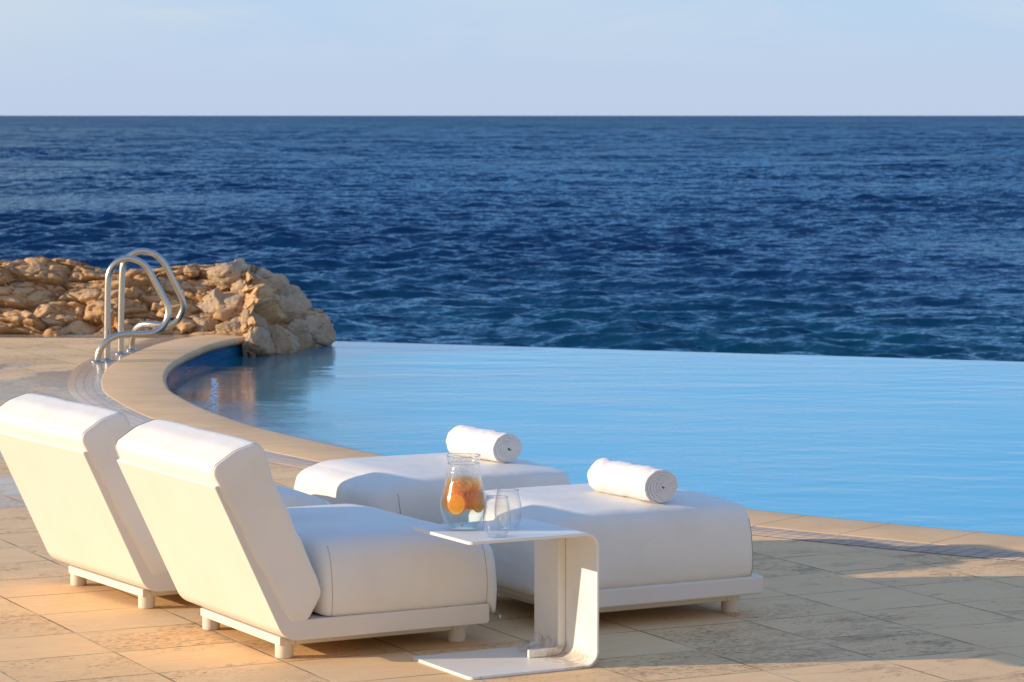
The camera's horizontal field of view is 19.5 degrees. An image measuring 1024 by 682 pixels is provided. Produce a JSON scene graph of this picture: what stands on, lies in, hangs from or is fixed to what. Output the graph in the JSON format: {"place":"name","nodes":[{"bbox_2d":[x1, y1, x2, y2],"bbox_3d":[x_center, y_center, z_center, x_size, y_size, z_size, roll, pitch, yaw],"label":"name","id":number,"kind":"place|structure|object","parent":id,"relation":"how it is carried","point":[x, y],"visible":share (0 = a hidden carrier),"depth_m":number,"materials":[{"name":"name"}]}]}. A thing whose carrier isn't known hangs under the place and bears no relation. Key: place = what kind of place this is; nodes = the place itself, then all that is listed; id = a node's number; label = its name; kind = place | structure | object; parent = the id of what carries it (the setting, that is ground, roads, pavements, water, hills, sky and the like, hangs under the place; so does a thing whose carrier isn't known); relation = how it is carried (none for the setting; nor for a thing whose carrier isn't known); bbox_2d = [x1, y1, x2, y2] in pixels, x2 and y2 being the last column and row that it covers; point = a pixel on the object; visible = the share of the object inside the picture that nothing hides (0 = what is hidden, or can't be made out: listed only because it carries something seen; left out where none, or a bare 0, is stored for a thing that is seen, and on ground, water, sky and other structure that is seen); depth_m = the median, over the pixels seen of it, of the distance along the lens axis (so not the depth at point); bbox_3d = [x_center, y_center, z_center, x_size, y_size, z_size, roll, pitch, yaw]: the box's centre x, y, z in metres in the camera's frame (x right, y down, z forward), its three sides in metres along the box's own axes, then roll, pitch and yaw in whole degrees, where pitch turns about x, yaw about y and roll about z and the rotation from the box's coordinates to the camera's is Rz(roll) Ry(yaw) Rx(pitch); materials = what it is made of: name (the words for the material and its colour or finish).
{"place":"outdoors","nodes":[
{"label":"outdoors","id":0,"kind":"place"},
{"bbox_2d":[0,256,333,355],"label":"rocky shore","id":1,"kind":"structure","parent":0,"point":[40,295],"depth_m":23.45,"materials":[{"name":"beige stone"}]},
{"bbox_2d":[192,317,220,331],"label":"boulder","id":2,"kind":"object","parent":1,"relation":"on","point":[203,324],"visible":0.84,"depth_m":23.17,"materials":[{"name":"grey stone"}]},
{"bbox_2d":[198,288,225,314],"bbox_3d":[-2.293,-0.303,23.331,0.249,0.218,0.262,2,5,29],"label":"boulder","id":3,"kind":"object","parent":1,"relation":"on","point":[214,297],"visible":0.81,"depth_m":23.26,"materials":[{"name":"grey stone"}]},
{"bbox_2d":[208,258,248,288],"bbox_3d":[-2.220,-0.533,23.600,0.297,0.232,0.449,2,5,19],"label":"boulder","id":4,"kind":"object","parent":1,"relation":"on","point":[226,275],"visible":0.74,"depth_m":23.44,"materials":[{"name":"grey stone"}]},
{"bbox_2d":[221,293,245,305],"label":"boulder","id":5,"kind":"object","parent":1,"relation":"on","point":[237,299],"visible":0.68,"depth_m":23.23,"materials":[{"name":"grey stone"}]},
{"bbox_2d":[230,275,267,292],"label":"boulder","id":6,"kind":"object","parent":1,"relation":"on","point":[238,284],"visible":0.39,"depth_m":23.40,"materials":[{"name":"grey stone"}]},
{"bbox_2d":[241,309,267,326],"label":"boulder","id":7,"kind":"object","parent":1,"relation":"on","point":[260,320],"visible":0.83,"depth_m":22.95,"materials":[{"name":"grey stone"}]},
{"bbox_2d":[242,325,274,355],"bbox_3d":[-1.936,0.029,22.834,0.196,0.290,0.314,2,5,22],"label":"boulder","id":8,"kind":"object","parent":1,"relation":"on","point":[258,341],"visible":0.88,"depth_m":22.74,"materials":[{"name":"grey stone"}]},
{"bbox_2d":[254,267,273,278],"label":"boulder","id":9,"kind":"object","parent":1,"relation":"on","point":[263,272],"visible":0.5,"depth_m":23.74,"materials":[{"name":"grey stone"}]},
{"bbox_2d":[265,274,289,288],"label":"boulder","id":10,"kind":"object","parent":1,"relation":"on","point":[279,281],"visible":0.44,"depth_m":23.72,"materials":[{"name":"grey stone"}]},
{"bbox_2d":[268,324,299,353],"bbox_3d":[-1.802,0.025,23.096,0.317,0.320,0.306,0,4,0],"label":"boulder","id":11,"kind":"object","parent":1,"relation":"on","point":[284,341],"visible":0.61,"depth_m":22.99,"materials":[{"name":"grey stone"}]},
{"bbox_2d":[273,293,297,323],"bbox_3d":[-1.820,-0.242,23.471,0.272,0.298,0.331,0,4,0],"label":"boulder","id":12,"kind":"object","parent":1,"relation":"on","point":[291,308],"visible":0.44,"depth_m":23.45,"materials":[{"name":"grey stone"}]},
{"bbox_2d":[278,284,311,323],"bbox_3d":[-1.759,-0.275,23.692,0.213,0.357,0.419,3,5,35],"label":"boulder","id":13,"kind":"object","parent":1,"relation":"on","point":[297,296],"visible":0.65,"depth_m":23.69,"materials":[{"name":"grey stone"}]},
{"bbox_2d":[285,319,311,349],"bbox_3d":[-1.711,-0.012,23.384,0.213,0.328,0.359,4,6,42],"label":"boulder","id":14,"kind":"object","parent":1,"relation":"on","point":[299,328],"visible":0.61,"depth_m":23.33,"materials":[{"name":"grey stone"}]},
{"bbox_2d":[298,315,335,346],"bbox_3d":[-1.604,-0.055,23.712,0.265,0.315,0.470,3,5,32],"label":"boulder","id":15,"kind":"object","parent":1,"relation":"on","point":[322,331],"visible":0.62,"depth_m":23.64,"materials":[{"name":"grey stone"}]},
{"bbox_2d":[166,344,242,383],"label":"pool wall","id":16,"kind":"structure","parent":0,"point":[209,356],"depth_m":22.06,"materials":[{"name":"blue tile"}]},
{"bbox_2d":[101,335,1023,551],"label":"pool coping","id":17,"kind":"object","parent":16,"relation":"on","point":[136,382],"visible":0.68,"depth_m":16.08,"materials":[{"name":"stone"}]},
{"bbox_2d":[215,316,241,335],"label":"boulder","id":18,"kind":"object","parent":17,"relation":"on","point":[232,326],"visible":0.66,"depth_m":23.01,"materials":[{"name":"grey stone"}]},
{"bbox_2d":[209,378,218,411],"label":"water reflection","id":19,"kind":"object","parent":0,"point":[213,388],"visible":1,"depth_m":19.72,"materials":[{"name":"blue liquid"}]},
{"bbox_2d":[0,116,1023,361],"bbox_3d":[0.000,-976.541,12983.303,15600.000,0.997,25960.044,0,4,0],"label":"sea","id":20,"kind":"structure","parent":0,"point":[876,236],"depth_m":160.12,"materials":[{"name":"liquid"}]},
{"bbox_2d":[0,337,1023,681],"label":"pool deck","id":21,"kind":"structure","parent":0,"point":[826,613],"depth_m":9.88,"materials":[{"name":"stone"}]},
{"bbox_2d":[0,334,171,336],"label":"paver edging","id":22,"kind":"object","parent":21,"relation":"on","point":[29,335],"visible":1,"depth_m":23.04,"materials":[{"name":"stone"}]},
{"bbox_2d":[0,393,331,608],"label":"lounge chair","id":23,"kind":"object","parent":21,"relation":"on","point":[61,456],"visible":0.53,"depth_m":10.32,"materials":[{"name":"white fabric"}]},
{"bbox_2d":[115,419,500,658],"bbox_3d":[-0.663,0.617,9.725,1.025,0.702,0.848,-2,5,-28],"label":"lounge chair","id":24,"kind":"object","parent":21,"relation":"on","point":[241,546],"visible":0.98,"depth_m":9.42,"materials":[{"name":"white fabric"}]},
{"bbox_2d":[294,453,569,523],"bbox_3d":[-0.301,0.654,11.266,0.849,0.397,0.841,-2,5,-28],"label":"ottoman","id":25,"kind":"object","parent":21,"relation":"on","point":[412,486],"visible":0.41,"depth_m":11.00,"materials":[{"name":"white fabric"}]},
{"bbox_2d":[446,425,521,462],"bbox_3d":[-0.110,0.391,11.355,0.135,0.117,0.351,-3,5,-33],"label":"rolled towel","id":26,"kind":"object","parent":25,"relation":"on","point":[472,442],"visible":1,"depth_m":11.27,"materials":[{"name":"white fabric"}]},
{"bbox_2d":[413,518,598,679],"bbox_3d":[-0.024,0.793,9.273,0.450,0.420,0.400,-2,5,-28],"label":"side table","id":27,"kind":"object","parent":21,"relation":"on","point":[566,599],"visible":1,"depth_m":9.30,"materials":[{"name":"white metal"}]},
{"bbox_2d":[440,453,486,529],"bbox_3d":[-0.150,0.467,9.245,0.146,0.234,0.146,0,4,0],"label":"pitcher","id":28,"kind":"object","parent":27,"relation":"on","point":[463,527],"visible":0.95,"depth_m":9.24,"materials":[{"name":"clear glass"}]},
{"bbox_2d":[446,489,465,501],"bbox_3d":[-0.173,0.488,9.217,0.069,0.068,0.007,3,-3,32],"label":"orange slice","id":29,"kind":"object","parent":28,"relation":"in","point":[451,492],"visible":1,"depth_m":9.22,"materials":[{"name":"orange food"}]},
{"bbox_2d":[446,484,465,496],"bbox_3d":[-0.173,0.475,9.226,0.068,0.069,0.007,3,-9,32],"label":"orange slice","id":30,"kind":"object","parent":28,"relation":"in","point":[449,489],"visible":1,"depth_m":9.24,"materials":[{"name":"orange food"}]},
{"bbox_2d":[447,493,465,514],"bbox_3d":[-0.171,0.503,9.209,0.069,0.068,0.007,3,1,30],"label":"orange slice","id":31,"kind":"object","parent":28,"relation":"in","point":[456,503],"visible":1,"depth_m":9.21,"materials":[{"name":"orange food"}]},
{"bbox_2d":[451,480,472,492],"bbox_3d":[-0.154,0.449,9.227,0.069,0.007,0.068,1,30,8],"label":"orange slice","id":32,"kind":"object","parent":28,"relation":"in","point":[466,488],"visible":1,"depth_m":9.21,"materials":[{"name":"orange food"}]},
{"bbox_2d":[457,476,478,489],"bbox_3d":[-0.136,0.440,9.243,0.069,0.008,0.068,-2,35,-24],"label":"orange slice","id":33,"kind":"object","parent":28,"relation":"in","point":[464,479],"visible":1,"depth_m":9.24,"materials":[{"name":"orange food"}]},
{"bbox_2d":[466,490,471,508],"bbox_3d":[-0.127,0.485,9.232,0.007,0.068,0.068,6,6,22],"label":"orange slice","id":34,"kind":"object","parent":28,"relation":"in","point":[467,499],"visible":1,"depth_m":9.21,"materials":[{"name":"orange food"}]},
{"bbox_2d":[469,489,477,509],"bbox_3d":[-0.116,0.488,9.232,0.007,0.068,0.069,5,6,24],"label":"orange slice","id":35,"kind":"object","parent":28,"relation":"in","point":[473,491],"visible":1,"depth_m":9.21,"materials":[{"name":"orange food"}]},
{"bbox_2d":[472,490,484,511],"bbox_3d":[-0.104,0.496,9.235,0.008,0.069,0.068,0,4,32],"label":"orange slice","id":36,"kind":"object","parent":28,"relation":"in","point":[478,500],"visible":1,"depth_m":9.23,"materials":[{"name":"orange food"}]},
{"bbox_2d":[483,495,510,537],"bbox_3d":[-0.046,0.534,9.086,0.085,0.123,0.085,0,4,0],"label":"tumbler","id":37,"kind":"object","parent":27,"relation":"on","point":[496,534],"visible":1,"depth_m":9.08,"materials":[{"name":"clear glass"}]},
{"bbox_2d":[494,488,521,529],"bbox_3d":[-0.012,0.521,9.256,0.085,0.123,0.085,0,4,0],"label":"tumbler","id":38,"kind":"object","parent":27,"relation":"on","point":[507,527],"visible":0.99,"depth_m":9.25,"materials":[{"name":"clear glass"}]},
{"bbox_2d":[66,334,1023,561],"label":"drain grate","id":39,"kind":"object","parent":21,"relation":"on","point":[83,385],"visible":0.5,"depth_m":14.58,"materials":[{"name":"stone"}]},
{"bbox_2d":[91,255,171,362],"bbox_3d":[-2.626,-0.221,20.590,0.545,0.736,0.240,0,4,0],"label":"handrail","id":40,"kind":"object","parent":39,"relation":"on","point":[104,345],"visible":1,"depth_m":20.62,"materials":[{"name":"silver metal"}]},
{"bbox_2d":[114,248,185,353],"bbox_3d":[-2.636,-0.286,21.290,0.549,0.761,0.355,3,5,36],"label":"handrail","id":41,"kind":"object","parent":39,"relation":"on","point":[173,281],"visible":0.88,"depth_m":21.23,"materials":[{"name":"silver metal"}]},
{"bbox_2d":[443,483,762,612],"bbox_3d":[0.288,0.725,10.325,0.850,0.397,0.841,-2,5,-28],"label":"ottoman","id":42,"kind":"object","parent":21,"relation":"on","point":[683,547],"visible":0.62,"depth_m":10.02,"materials":[{"name":"white fabric"}]},
{"bbox_2d":[587,458,677,502],"bbox_3d":[0.411,0.477,10.231,0.135,0.118,0.381,-3,5,-31],"label":"rolled towel","id":43,"kind":"object","parent":42,"relation":"on","point":[639,482],"visible":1,"depth_m":10.14,"materials":[{"name":"white fabric"}]},
{"bbox_2d":[0,0,1023,115],"label":"sky","id":44,"kind":"structure","parent":0,"point":[58,57],"materials":[{"name":"blue"}]},
{"bbox_2d":[167,341,1023,535],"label":"pool water","id":45,"kind":"structure","parent":0,"point":[935,443],"depth_m":18.36,"materials":[{"name":"blue liquid"}]}
]}

